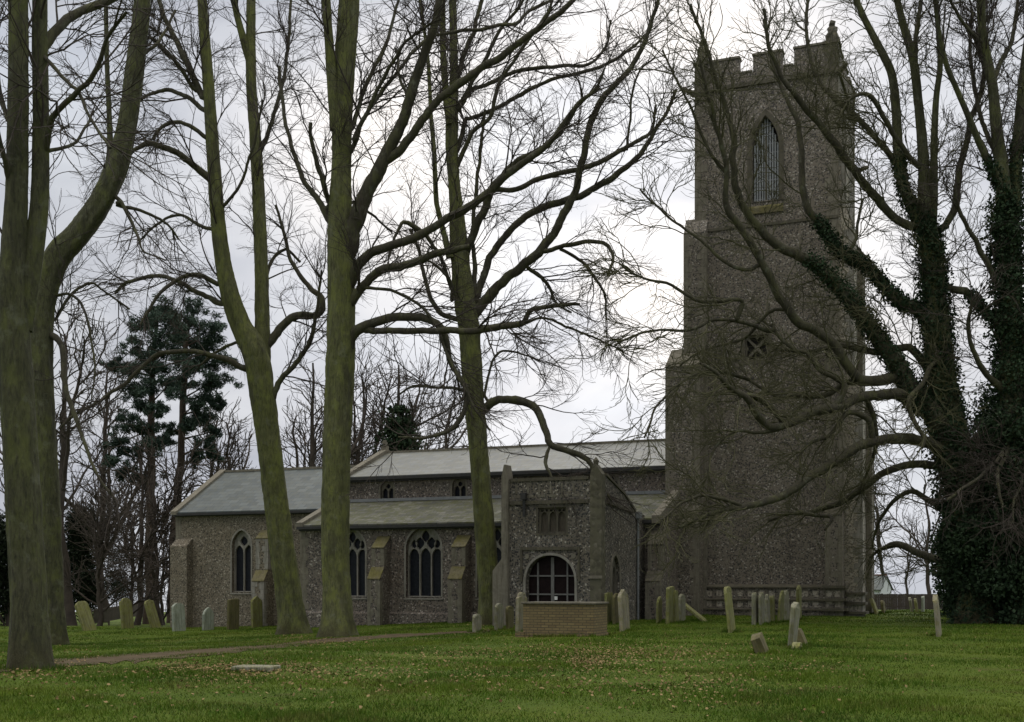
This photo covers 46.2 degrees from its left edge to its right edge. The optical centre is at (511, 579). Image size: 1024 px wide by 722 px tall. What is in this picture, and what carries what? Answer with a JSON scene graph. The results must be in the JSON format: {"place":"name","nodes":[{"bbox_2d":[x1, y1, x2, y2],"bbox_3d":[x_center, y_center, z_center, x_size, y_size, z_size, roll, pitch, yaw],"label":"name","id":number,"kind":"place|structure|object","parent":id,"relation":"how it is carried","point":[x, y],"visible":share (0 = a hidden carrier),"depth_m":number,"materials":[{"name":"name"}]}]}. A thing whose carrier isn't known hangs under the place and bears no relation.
{"place":"outdoors","nodes":[
{"label":"outdoors","id":0,"kind":"place"},
{"bbox_2d":[0,630,488,671],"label":"path","id":1,"kind":"structure","parent":0,"point":[116,658],"depth_m":28.03,"materials":[{"name":"soil"}]},
{"bbox_2d":[0,609,1023,721],"bbox_3d":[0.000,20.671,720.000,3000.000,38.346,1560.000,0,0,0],"label":"ground","id":2,"kind":"structure","parent":0,"point":[235,698],"depth_m":19.32,"materials":[{"name":"green plant"}]},
{"bbox_2d":[0,512,9,625],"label":"evergreen bush","id":3,"kind":"object","parent":2,"relation":"on","point":[5,595],"visible":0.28,"depth_m":66.30,"materials":[{"name":"green plant"}]},
{"bbox_2d":[0,345,91,515],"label":"bare tree","id":4,"kind":"object","parent":2,"relation":"on","point":[2,484],"visible":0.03,"depth_m":73.91,"materials":[{"name":"brown plant"}]},
{"bbox_2d":[75,601,96,630],"bbox_3d":[-20.572,1.891,57.968,0.120,1.856,0.853,-17,3,21],"label":"gravestone","id":5,"kind":"object","parent":2,"relation":"on","point":[84,614],"visible":0.81,"depth_m":57.88,"materials":[{"name":"stone"}]},
{"bbox_2d":[64,501,115,621],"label":"evergreen bush","id":6,"kind":"object","parent":2,"relation":"on","point":[75,555],"visible":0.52,"depth_m":89.35,"materials":[{"name":"green plant"}]},
{"bbox_2d":[54,288,129,625],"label":"bare tree","id":7,"kind":"object","parent":2,"relation":"on","point":[71,620],"visible":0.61,"depth_m":65.76,"materials":[{"name":"brown plant"}]},
{"bbox_2d":[0,0,209,669],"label":"bare tree","id":8,"kind":"object","parent":2,"relation":"on","point":[23,238],"visible":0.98,"depth_m":20.73,"materials":[{"name":"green plant"}]},
{"bbox_2d":[61,458,163,625],"bbox_3d":[-22.011,-1.841,63.917,6.448,9.118,6.204,0,0,-42],"label":"bare shrub","id":9,"kind":"object","parent":2,"relation":"on","point":[97,544],"visible":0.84,"depth_m":63.74,"materials":[{"name":"brown plant"}]},
{"bbox_2d":[90,604,137,624],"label":"rail fence","id":10,"kind":"object","parent":2,"relation":"on","point":[111,613],"visible":0.45,"depth_m":68.58,"materials":[{"name":"brown wood"}]},
{"bbox_2d":[54,348,178,622],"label":"bare tree","id":11,"kind":"object","parent":2,"relation":"on","point":[105,603],"visible":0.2,"depth_m":83.41,"materials":[{"name":"brown plant"}]},
{"bbox_2d":[64,492,175,615],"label":"bare shrub","id":12,"kind":"object","parent":2,"relation":"on","point":[150,596],"visible":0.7,"depth_m":65.94,"materials":[{"name":"brown plant"}]},
{"bbox_2d":[94,540,145,606],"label":"evergreen bush","id":13,"kind":"object","parent":2,"relation":"on","point":[116,583],"visible":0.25,"depth_m":193.26,"materials":[{"name":"green plant"}]},
{"bbox_2d":[28,0,218,644],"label":"bare tree","id":14,"kind":"object","parent":2,"relation":"on","point":[66,245],"visible":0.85,"depth_m":41.74,"materials":[{"name":"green plant"}]},
{"bbox_2d":[119,598,133,628],"bbox_3d":[-19.272,1.830,60.040,0.121,1.898,0.857,-5,0,22],"label":"gravestone","id":15,"kind":"object","parent":2,"relation":"on","point":[126,612],"visible":0.9,"depth_m":59.96,"materials":[{"name":"stone"}]},
{"bbox_2d":[105,465,194,624],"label":"bare tree","id":16,"kind":"object","parent":2,"relation":"on","point":[155,506],"visible":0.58,"depth_m":69.93,"materials":[{"name":"brown plant"}]},
{"bbox_2d":[98,292,203,623],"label":"pine tree","id":17,"kind":"object","parent":2,"relation":"on","point":[138,392],"visible":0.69,"depth_m":75.19,"materials":[{"name":"green plant"}]},
{"bbox_2d":[126,502,175,624],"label":"bare shrub","id":18,"kind":"object","parent":2,"relation":"on","point":[166,563],"visible":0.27,"depth_m":71.36,"materials":[{"name":"brown plant"}]},
{"bbox_2d":[144,600,160,627],"bbox_3d":[-18.160,1.886,60.686,0.140,1.826,0.717,-14,3,22],"label":"gravestone","id":19,"kind":"object","parent":2,"relation":"on","point":[152,614],"visible":0.8,"depth_m":60.59,"materials":[{"name":"stone"}]},
{"bbox_2d":[65,410,242,624],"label":"bare tree","id":20,"kind":"object","parent":2,"relation":"on","point":[139,613],"visible":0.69,"depth_m":71.07,"materials":[{"name":"brown plant"}]},
{"bbox_2d":[171,603,185,630],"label":"gravestone","id":21,"kind":"object","parent":2,"relation":"on","point":[178,616],"visible":0.81,"depth_m":56.13,"materials":[{"name":"grey stone"}]},
{"bbox_2d":[155,296,243,622],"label":"pine tree","id":22,"kind":"object","parent":2,"relation":"on","point":[211,339],"visible":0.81,"depth_m":79.83,"materials":[{"name":"green plant"}]},
{"bbox_2d":[202,607,213,629],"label":"gravestone","id":23,"kind":"object","parent":2,"relation":"on","point":[208,619],"visible":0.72,"depth_m":56.80,"materials":[{"name":"grey stone"}]},
{"bbox_2d":[168,399,248,495],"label":"bare tree","id":24,"kind":"object","parent":2,"relation":"on","point":[211,469],"visible":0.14,"depth_m":85.97,"materials":[{"name":"brown plant"}]},
{"bbox_2d":[54,0,380,634],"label":"bare tree","id":25,"kind":"object","parent":2,"relation":"on","point":[256,343],"visible":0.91,"depth_m":47.70,"materials":[{"name":"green plant"}]},
{"bbox_2d":[185,397,256,480],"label":"bare tree","id":26,"kind":"object","parent":2,"relation":"on","point":[234,442],"visible":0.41,"depth_m":96.17,"materials":[{"name":"brown plant"}]},
{"bbox_2d":[227,599,238,629],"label":"gravestone","id":27,"kind":"object","parent":2,"relation":"on","point":[232,614],"visible":0.66,"depth_m":56.88,"materials":[{"name":"stone"}]},
{"bbox_2d":[231,664,280,671],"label":"ledger slab","id":28,"kind":"structure","parent":2,"relation":"on","point":[268,667],"depth_m":20.64,"materials":[{"name":"grey stone"}]},
{"bbox_2d":[251,596,262,627],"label":"gravestone","id":29,"kind":"object","parent":2,"relation":"on","point":[256,613],"visible":0.81,"depth_m":59.32,"materials":[{"name":"stone"}]},
{"bbox_2d":[280,395,371,466],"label":"bare tree","id":30,"kind":"object","parent":2,"relation":"on","point":[292,432],"visible":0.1,"depth_m":99.53,"materials":[{"name":"brown plant"}]},
{"bbox_2d":[277,337,405,467],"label":"bare tree","id":31,"kind":"object","parent":2,"relation":"on","point":[314,449],"visible":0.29,"depth_m":88.99,"materials":[{"name":"brown plant"}]},
{"bbox_2d":[318,348,466,465],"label":"bare tree","id":32,"kind":"object","parent":2,"relation":"on","point":[360,441],"visible":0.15,"depth_m":92.86,"materials":[{"name":"brown plant"}]},
{"bbox_2d":[357,340,507,453],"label":"ivy tree","id":33,"kind":"object","parent":2,"relation":"on","point":[402,445],"visible":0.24,"depth_m":88.61,"materials":[{"name":"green plant"}]},
{"bbox_2d":[233,0,645,637],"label":"bare tree","id":34,"kind":"object","parent":2,"relation":"on","point":[343,212],"visible":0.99,"depth_m":40.68,"materials":[{"name":"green plant"}]},
{"bbox_2d":[386,382,534,449],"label":"bare tree","id":35,"kind":"object","parent":2,"relation":"on","point":[448,421],"visible":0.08,"depth_m":95.95,"materials":[{"name":"brown plant"}]},
{"bbox_2d":[472,614,481,631],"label":"gravestone","id":36,"kind":"object","parent":2,"relation":"on","point":[476,621],"visible":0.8,"depth_m":41.02,"materials":[{"name":"grey stone"}]},
{"bbox_2d":[494,603,503,629],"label":"gravestone","id":37,"kind":"object","parent":2,"relation":"on","point":[499,616],"visible":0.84,"depth_m":42.24,"materials":[{"name":"grey stone"}]},
{"bbox_2d":[505,606,513,628],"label":"gravestone","id":38,"kind":"object","parent":2,"relation":"on","point":[509,611],"visible":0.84,"depth_m":42.64,"materials":[{"name":"stone"}]},
{"bbox_2d":[0,618,1023,721],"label":"fallen leaves","id":39,"kind":"object","parent":2,"relation":"on","point":[192,666],"visible":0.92,"depth_m":20.60,"materials":[{"name":"brown plant"}]},
{"bbox_2d":[515,592,526,631],"bbox_3d":[0.307,1.244,40.282,0.143,1.703,0.734,1,1,22],"label":"gravestone","id":40,"kind":"object","parent":2,"relation":"on","point":[521,597],"visible":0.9,"depth_m":40.01,"materials":[{"name":"grey stone"}]},
{"bbox_2d":[170,20,873,627],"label":"church","id":41,"kind":"structure","parent":2,"relation":"on","point":[412,548],"depth_m":52.52,"materials":[{"name":"stone"}]},
{"bbox_2d":[355,0,742,624],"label":"bare tree","id":42,"kind":"object","parent":2,"relation":"on","point":[485,537],"visible":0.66,"depth_m":47.89,"materials":[{"name":"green plant"}]},
{"bbox_2d":[515,601,608,636],"bbox_3d":[1.411,1.247,34.221,2.370,1.245,1.530,0,0,22],"label":"chest tomb","id":43,"kind":"object","parent":2,"relation":"on","point":[567,618],"visible":0.81,"depth_m":33.76,"materials":[{"name":"brown brick"}]},
{"bbox_2d":[604,592,612,623],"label":"gravestone","id":44,"kind":"object","parent":2,"relation":"on","point":[608,596],"visible":0.62,"depth_m":44.17,"materials":[{"name":"stone"}]},
{"bbox_2d":[613,593,618,623],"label":"gravestone","id":45,"kind":"object","parent":2,"relation":"on","point":[615,610],"visible":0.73,"depth_m":43.89,"materials":[{"name":"stone"}]},
{"bbox_2d":[617,589,629,630],"bbox_3d":[3.514,1.116,37.614,0.132,1.665,0.857,-4,-4,22],"label":"gravestone","id":46,"kind":"object","parent":2,"relation":"on","point":[623,610],"visible":0.76,"depth_m":37.43,"materials":[{"name":"grey stone"}]},
{"bbox_2d":[656,596,661,622],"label":"gravestone","id":47,"kind":"object","parent":2,"relation":"on","point":[659,609],"visible":0.74,"depth_m":43.12,"materials":[{"name":"stone"}]},
{"bbox_2d":[666,586,674,623],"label":"gravestone","id":48,"kind":"object","parent":2,"relation":"on","point":[669,602],"visible":0.65,"depth_m":42.32,"materials":[{"name":"stone"}]},
{"bbox_2d":[673,590,678,621],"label":"gravestone","id":49,"kind":"object","parent":2,"relation":"on","point":[675,607],"visible":0.82,"depth_m":42.79,"materials":[{"name":"stone"}]},
{"bbox_2d":[678,594,685,620],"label":"gravestone","id":50,"kind":"object","parent":2,"relation":"on","point":[682,607],"visible":0.75,"depth_m":43.81,"materials":[{"name":"grey stone"}]},
{"bbox_2d":[686,603,705,620],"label":"fallen gravestone","id":51,"kind":"object","parent":2,"relation":"on","point":[695,613],"visible":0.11,"depth_m":45.61,"materials":[{"name":"stone"}]},
{"bbox_2d":[724,586,735,632],"bbox_3d":[6.560,1.048,36.087,0.113,1.736,0.741,-6,0,22],"label":"gravestone","id":52,"kind":"object","parent":2,"relation":"on","point":[730,618],"visible":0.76,"depth_m":35.87,"materials":[{"name":"stone"}]},
{"bbox_2d":[751,592,757,624],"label":"gravestone","id":53,"kind":"object","parent":2,"relation":"on","point":[754,597],"visible":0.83,"depth_m":41.16,"materials":[{"name":"grey stone"}]},
{"bbox_2d":[751,632,768,653],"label":"gravestone","id":54,"kind":"object","parent":2,"relation":"on","point":[758,641],"visible":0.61,"depth_m":24.60,"materials":[{"name":"grey stone"}]},
{"bbox_2d":[758,592,764,624],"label":"gravestone","id":55,"kind":"object","parent":2,"relation":"on","point":[761,609],"visible":0.86,"depth_m":41.23,"materials":[{"name":"grey stone"}]},
{"bbox_2d":[764,594,770,621],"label":"gravestone","id":56,"kind":"object","parent":2,"relation":"on","point":[767,608],"visible":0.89,"depth_m":43.36,"materials":[{"name":"grey stone"}]},
{"bbox_2d":[769,595,775,620],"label":"gravestone","id":57,"kind":"object","parent":2,"relation":"on","point":[772,607],"visible":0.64,"depth_m":43.76,"materials":[{"name":"stone"}]},
{"bbox_2d":[777,590,783,620],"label":"gravestone","id":58,"kind":"object","parent":2,"relation":"on","point":[780,612],"visible":0.72,"depth_m":44.06,"materials":[{"name":"grey stone"}]},
{"bbox_2d":[548,0,1019,623],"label":"ivy tree","id":59,"kind":"object","parent":2,"relation":"on","point":[932,398],"visible":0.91,"depth_m":41.68,"materials":[{"name":"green plant"}]},
{"bbox_2d":[783,590,789,619],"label":"gravestone","id":60,"kind":"object","parent":2,"relation":"on","point":[786,613],"visible":0.7,"depth_m":45.34,"materials":[{"name":"grey stone"}]},
{"bbox_2d":[788,602,799,645],"bbox_3d":[6.459,1.183,27.546,0.137,1.367,0.602,5,2,22],"label":"gravestone","id":61,"kind":"object","parent":2,"relation":"on","point":[794,621],"visible":0.8,"depth_m":27.29,"materials":[{"name":"grey stone"}]},
{"bbox_2d":[791,642,801,649],"bbox_3d":[6.253,1.612,26.325,0.184,0.503,0.437,0,0,22],"label":"stone","id":62,"kind":"object","parent":2,"relation":"on","point":[797,644],"visible":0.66,"depth_m":26.17,"materials":[{"name":"beige stone"}]},
{"bbox_2d":[796,585,801,619],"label":"gravestone","id":63,"kind":"object","parent":2,"relation":"on","point":[799,594],"visible":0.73,"depth_m":46.33,"materials":[{"name":"grey stone"}]},
{"bbox_2d":[797,628,807,643],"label":"gravestone","id":64,"kind":"object","parent":2,"relation":"on","point":[801,637],"visible":0.3,"depth_m":28.06,"materials":[{"name":"grey stone"}]},
{"bbox_2d":[869,598,878,613],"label":"gravestone","id":65,"kind":"object","parent":2,"relation":"on","point":[874,606],"visible":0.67,"depth_m":54.28,"materials":[{"name":"grey stone"}]},
{"bbox_2d":[880,600,885,612],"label":"gravestone","id":66,"kind":"object","parent":2,"relation":"on","point":[882,603],"visible":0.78,"depth_m":55.09,"materials":[{"name":"grey stone"}]},
{"bbox_2d":[874,574,892,609],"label":"house","id":67,"kind":"structure","parent":2,"relation":"on","point":[886,589],"depth_m":134.10,"materials":[{"name":"stone"}]},
{"bbox_2d":[874,468,912,573],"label":"bare tree","id":68,"kind":"object","parent":2,"relation":"on","point":[877,540],"visible":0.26,"depth_m":149.44,"materials":[{"name":"brown plant"}]},
{"bbox_2d":[874,470,939,593],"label":"bare tree","id":69,"kind":"object","parent":2,"relation":"on","point":[926,549],"visible":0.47,"depth_m":92.11,"materials":[{"name":"brown plant"}]},
{"bbox_2d":[874,593,941,609],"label":"board fence","id":70,"kind":"object","parent":2,"relation":"on","point":[903,602],"visible":0.23,"depth_m":89.99,"materials":[{"name":"brown wood"}]},
{"bbox_2d":[887,511,930,593],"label":"bare tree","id":71,"kind":"object","parent":2,"relation":"on","point":[910,559],"visible":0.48,"depth_m":151.97,"materials":[{"name":"brown plant"}]},
{"bbox_2d":[908,597,913,611],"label":"gravestone","id":72,"kind":"object","parent":2,"relation":"on","point":[910,605],"visible":0.67,"depth_m":56.74,"materials":[{"name":"grey stone"}]},
{"bbox_2d":[914,598,918,611],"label":"gravestone","id":73,"kind":"object","parent":2,"relation":"on","point":[916,605],"visible":0.69,"depth_m":56.77,"materials":[{"name":"grey stone"}]},
{"bbox_2d":[921,596,924,611],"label":"gravestone","id":74,"kind":"object","parent":2,"relation":"on","point":[922,603],"visible":0.63,"depth_m":56.89,"materials":[{"name":"grey stone"}]},
{"bbox_2d":[932,594,941,636],"bbox_3d":[11.538,1.125,32.529,0.129,1.489,0.867,-5,-1,22],"label":"gravestone","id":75,"kind":"object","parent":2,"relation":"on","point":[935,600],"visible":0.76,"depth_m":32.15,"materials":[{"name":"grey stone"}]},
{"bbox_2d":[926,519,953,615],"bbox_3d":[19.439,-1.677,51.991,3.092,6.723,2.840,0,0,0],"label":"ivy thicket","id":76,"kind":"object","parent":2,"relation":"on","point":[937,580],"visible":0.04,"depth_m":51.63,"materials":[{"name":"green plant"}]},
{"bbox_2d":[873,0,1023,624],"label":"ivy tree","id":77,"kind":"object","parent":2,"relation":"on","point":[1005,271],"visible":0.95,"depth_m":41.09,"materials":[{"name":"green plant"}]},
{"bbox_2d":[967,376,997,485],"bbox_3d":[17.864,-3.322,45.020,2.297,9.961,2.505,0,0,0],"label":"ivy thicket","id":78,"kind":"object","parent":77,"relation":"attached to","point":[980,411],"visible":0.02,"depth_m":45.03,"materials":[{"name":"green plant"}]},
{"bbox_2d":[929,500,1023,616],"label":"ivy thicket","id":79,"kind":"object","parent":2,"relation":"on","point":[972,550],"visible":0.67,"depth_m":41.07,"materials":[{"name":"green plant"}]},
{"bbox_2d":[0,0,1023,611],"label":"sky","id":80,"kind":"structure","parent":0,"point":[666,244],"materials":[{"name":"white"}]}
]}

